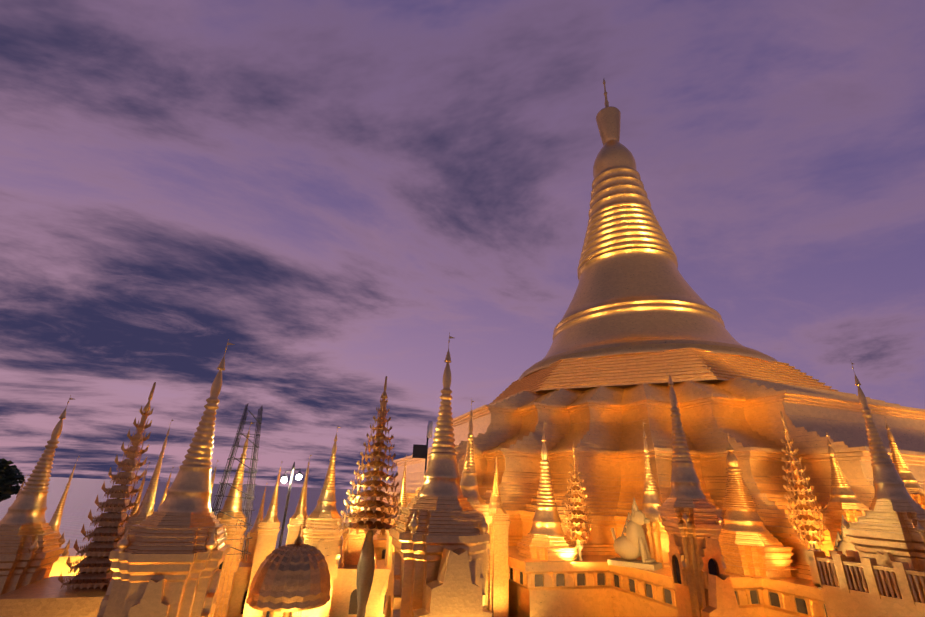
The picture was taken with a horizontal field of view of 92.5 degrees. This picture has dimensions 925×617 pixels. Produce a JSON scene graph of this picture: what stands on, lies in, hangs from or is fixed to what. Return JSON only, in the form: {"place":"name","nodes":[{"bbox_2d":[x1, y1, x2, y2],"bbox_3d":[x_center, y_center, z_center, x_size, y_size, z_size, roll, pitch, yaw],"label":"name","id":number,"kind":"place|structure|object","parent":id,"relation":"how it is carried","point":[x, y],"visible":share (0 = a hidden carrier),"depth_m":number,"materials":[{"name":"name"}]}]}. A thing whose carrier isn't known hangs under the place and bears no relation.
{"place":"outdoors","nodes":[
{"label":"outdoors","id":0,"kind":"place"},
{"bbox_2d":[0,476,365,548],"bbox_3d":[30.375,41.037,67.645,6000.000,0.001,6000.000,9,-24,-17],"label":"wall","id":1,"kind":"structure","parent":0,"point":[82,493],"depth_m":251.04,"materials":[{"name":"paint"}]},
{"bbox_2d":[0,458,26,501],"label":"tree","id":2,"kind":"object","parent":1,"relation":"on","point":[9,477],"visible":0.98,"depth_m":39.65,"materials":[{"name":"green plant"}]},
{"bbox_2d":[0,395,73,594],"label":"small stupa","id":3,"kind":"object","parent":1,"relation":"on","point":[31,543],"visible":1,"depth_m":22.02,"materials":[{"name":"gold metal"}]},
{"bbox_2d":[0,576,106,616],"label":"roof","id":4,"kind":"structure","parent":1,"relation":"on","point":[47,597],"depth_m":18.43,"materials":[{"name":"gold metal"}]},
{"bbox_2d":[58,382,155,589],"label":"tiered spire","id":5,"kind":"structure","parent":4,"relation":"on","point":[95,570],"depth_m":21.42,"materials":[{"name":"gold metal"}]},
{"bbox_2d":[48,456,78,577],"bbox_3d":[-26.640,15.668,28.149,1.358,12.194,1.358,9,-24,-17],"label":"small stupa","id":6,"kind":"object","parent":1,"relation":"on","point":[55,522],"visible":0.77,"depth_m":28.98,"materials":[{"name":"gold metal"}]},
{"bbox_2d":[121,460,149,538],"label":"small stupa","id":7,"kind":"object","parent":1,"relation":"on","point":[134,511],"visible":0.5,"depth_m":23.21,"materials":[{"name":"gold metal"}]},
{"bbox_2d":[49,540,244,616],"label":"shrine","id":8,"kind":"object","parent":1,"relation":"on","point":[59,565],"visible":0.06,"depth_m":30.08,"materials":[{"name":"gold metal"}]},
{"bbox_2d":[124,420,173,532],"bbox_3d":[-15.698,12.193,20.890,1.264,13.899,1.264,9,-24,-17],"label":"small stupa","id":9,"kind":"object","parent":1,"relation":"on","point":[145,509],"visible":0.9,"depth_m":21.84,"materials":[{"name":"gold metal"}]},
{"bbox_2d":[97,339,234,616],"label":"small stupa","id":10,"kind":"object","parent":1,"relation":"on","point":[167,558],"visible":1,"depth_m":15.62,"materials":[{"name":"gold metal"}]},
{"bbox_2d":[157,467,174,509],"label":"small stupa","id":11,"kind":"object","parent":1,"relation":"on","point":[165,493],"visible":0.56,"depth_m":31.82,"materials":[{"name":"gold metal"}]},
{"bbox_2d":[210,460,217,506],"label":"small stupa","id":12,"kind":"object","parent":1,"relation":"on","point":[212,480],"visible":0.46,"depth_m":32.58,"materials":[{"name":"gold metal"}]},
{"bbox_2d":[213,423,252,616],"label":"small stupa","id":13,"kind":"object","parent":1,"relation":"on","point":[229,565],"visible":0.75,"depth_m":25.87,"materials":[{"name":"gold metal"}]},
{"bbox_2d":[211,403,262,559],"bbox_3d":[-13.924,10.482,27.586,2.508,8.989,2.508,19,-28,-35],"label":"bamboo scaffold","id":14,"kind":"object","parent":13,"relation":"on","point":[252,468],"visible":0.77,"depth_m":27.53,"materials":[{"name":"brown wood"}]},
{"bbox_2d":[242,483,266,562],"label":"small stupa","id":15,"kind":"object","parent":1,"relation":"on","point":[253,534],"visible":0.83,"depth_m":33.74,"materials":[{"name":"gold metal"}]},
{"bbox_2d":[242,462,281,616],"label":"small stupa","id":16,"kind":"object","parent":1,"relation":"on","point":[268,528],"visible":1,"depth_m":30.78,"materials":[{"name":"gold metal"}]},
{"bbox_2d":[266,462,301,616],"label":"lamp post","id":17,"kind":"object","parent":1,"relation":"on","point":[284,479],"visible":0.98,"depth_m":24.82,"materials":[{"name":"black metal"}]},
{"bbox_2d":[246,525,330,616],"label":"dome canopy","id":18,"kind":"object","parent":1,"relation":"on","point":[287,579],"visible":1,"depth_m":15.29,"materials":[{"name":"gold metal"}]},
{"bbox_2d":[274,455,311,616],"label":"small stupa","id":19,"kind":"object","parent":1,"relation":"on","point":[297,519],"visible":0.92,"depth_m":32.63,"materials":[{"name":"gold metal"}]},
{"bbox_2d":[228,554,390,616],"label":"pillars","id":20,"kind":"structure","parent":1,"relation":"on","point":[344,598],"depth_m":32.13,"materials":[{"name":"gold stone"}]},
{"bbox_2d":[292,426,342,616],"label":"small stupa","id":21,"kind":"object","parent":1,"relation":"on","point":[321,533],"visible":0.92,"depth_m":30.82,"materials":[{"name":"gold metal"}]},
{"bbox_2d":[340,468,364,564],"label":"small stupa","id":22,"kind":"object","parent":1,"relation":"on","point":[352,545],"visible":0.35,"depth_m":34.70,"materials":[{"name":"gold metal"}]},
{"bbox_2d":[337,376,401,616],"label":"ornamental tree","id":23,"kind":"object","parent":1,"relation":"on","point":[371,525],"visible":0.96,"depth_m":26.10,"materials":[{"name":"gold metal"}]},
{"bbox_2d":[384,456,407,567],"bbox_3d":[-5.047,18.648,35.004,2.154,13.609,2.154,9,-24,-17],"label":"small stupa","id":24,"kind":"object","parent":1,"relation":"on","point":[390,548],"visible":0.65,"depth_m":35.12,"materials":[{"name":"gold metal"}]},
{"bbox_2d":[412,421,432,473],"bbox_3d":[-2.900,14.636,27.181,1.209,15.194,0.389,4,-23,-4],"label":"floodlight pole","id":25,"kind":"object","parent":1,"relation":"on","point":[420,451],"visible":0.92,"depth_m":29.24,"materials":[{"name":"black metal"}]},
{"bbox_2d":[384,332,492,616],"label":"small stupa","id":26,"kind":"object","parent":1,"relation":"on","point":[439,535],"visible":1,"depth_m":21.30,"materials":[{"name":"gold metal"}]},
{"bbox_2d":[460,398,491,608],"bbox_3d":[0.356,14.901,30.465,2.933,17.471,2.933,9,-24,-17],"label":"small stupa","id":27,"kind":"object","parent":1,"relation":"on","point":[469,487],"visible":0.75,"depth_m":30.79,"materials":[{"name":"gold metal"}]},
{"bbox_2d":[487,451,510,616],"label":"small stupa","id":28,"kind":"object","parent":1,"relation":"on","point":[498,585],"visible":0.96,"depth_m":33.37,"materials":[{"name":"gold metal"}]},
{"bbox_2d":[339,347,924,616],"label":"stupa base","id":29,"kind":"object","parent":1,"relation":"on","point":[599,411],"visible":0.54,"depth_m":44.35,"materials":[{"name":"gold metal"}]},
{"bbox_2d":[516,420,577,560],"bbox_3d":[6.822,14.618,36.325,4.347,10.790,4.347,9,-24,-17],"label":"small stupa","id":30,"kind":"object","parent":29,"relation":"on","point":[546,538],"visible":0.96,"depth_m":34.28,"materials":[{"name":"gold metal"}]},
{"bbox_2d":[563,442,591,559],"bbox_3d":[9.061,15.084,35.223,2.240,8.647,2.231,9,-24,-17],"label":"ornamental tree","id":31,"kind":"object","parent":29,"relation":"on","point":[576,504],"visible":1,"depth_m":34.53,"materials":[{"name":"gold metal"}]},
{"bbox_2d":[374,548,827,616],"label":"plinth niches","id":32,"kind":"object","parent":29,"relation":"on","point":[754,597],"visible":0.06,"depth_m":29.78,"materials":[{"name":"dark beige painted plaster"}]},
{"bbox_2d":[608,498,662,570],"bbox_3d":[12.406,16.291,32.471,3.237,4.572,1.821,-15,-28,36],"label":"lion statue","id":33,"kind":"object","parent":29,"relation":"on","point":[630,547],"visible":1,"depth_m":31.76,"materials":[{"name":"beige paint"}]},
{"bbox_2d":[519,79,777,379],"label":"stupa","id":34,"kind":"object","parent":29,"relation":"on","point":[635,292],"visible":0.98,"depth_m":75.92,"materials":[{"name":"gold metal"}]},
{"bbox_2d":[637,423,669,566],"bbox_3d":[14.960,14.292,35.238,2.952,10.578,2.952,9,-24,-17],"label":"small stupa","id":35,"kind":"object","parent":29,"relation":"on","point":[656,536],"visible":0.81,"depth_m":33.42,"materials":[{"name":"gold metal"}]},
{"bbox_2d":[718,435,798,579],"bbox_3d":[20.274,13.958,32.459,4.726,9.479,4.726,9,-24,-17],"label":"small stupa","id":36,"kind":"object","parent":29,"relation":"on","point":[751,545],"visible":0.96,"depth_m":30.20,"materials":[{"name":"gold metal"}]},
{"bbox_2d":[780,411,825,549],"bbox_3d":[21.749,11.863,28.541,2.025,10.462,2.025,9,-24,-17],"label":"padetha","id":37,"kind":"object","parent":29,"relation":"on","point":[808,528],"visible":1,"depth_m":28.12,"materials":[{"name":"gold metal"}]},
{"bbox_2d":[817,515,857,589],"bbox_3d":[22.248,14.196,25.765,1.620,4.068,2.880,16,-26,-30],"label":"small statue","id":38,"kind":"object","parent":29,"relation":"on","point":[843,544],"visible":0.21,"depth_m":25.66,"materials":[{"name":"beige paint"}]},
{"bbox_2d":[820,433,868,548],"bbox_3d":[24.762,12.683,28.622,2.542,9.243,2.542,9,-24,-17],"label":"small stupa","id":39,"kind":"object","parent":29,"relation":"on","point":[844,501],"visible":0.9,"depth_m":28.31,"materials":[{"name":"gold metal"}]},
{"bbox_2d":[884,417,924,508],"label":"small stupa","id":40,"kind":"object","parent":29,"relation":"on","point":[915,491],"visible":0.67,"depth_m":30.32,"materials":[{"name":"gold metal"}]},
{"bbox_2d":[656,359,748,616],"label":"small stupa","id":41,"kind":"object","parent":1,"relation":"on","point":[690,514],"visible":1,"depth_m":21.10,"materials":[{"name":"gold metal"}]},
{"bbox_2d":[0,0,924,489],"label":"sky","id":42,"kind":"structure","parent":0,"point":[330,191],"materials":[{"name":"purple"}]},
{"bbox_2d":[806,550,924,616],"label":"balustrade","id":43,"kind":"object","parent":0,"point":[837,577],"depth_m":15.32,"materials":[{"name":"cream plaster"}]},
{"bbox_2d":[842,359,924,601],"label":"small stupa","id":44,"kind":"object","parent":43,"relation":"on","point":[887,528],"visible":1,"depth_m":16.04,"materials":[{"name":"gold metal"}]}
]}

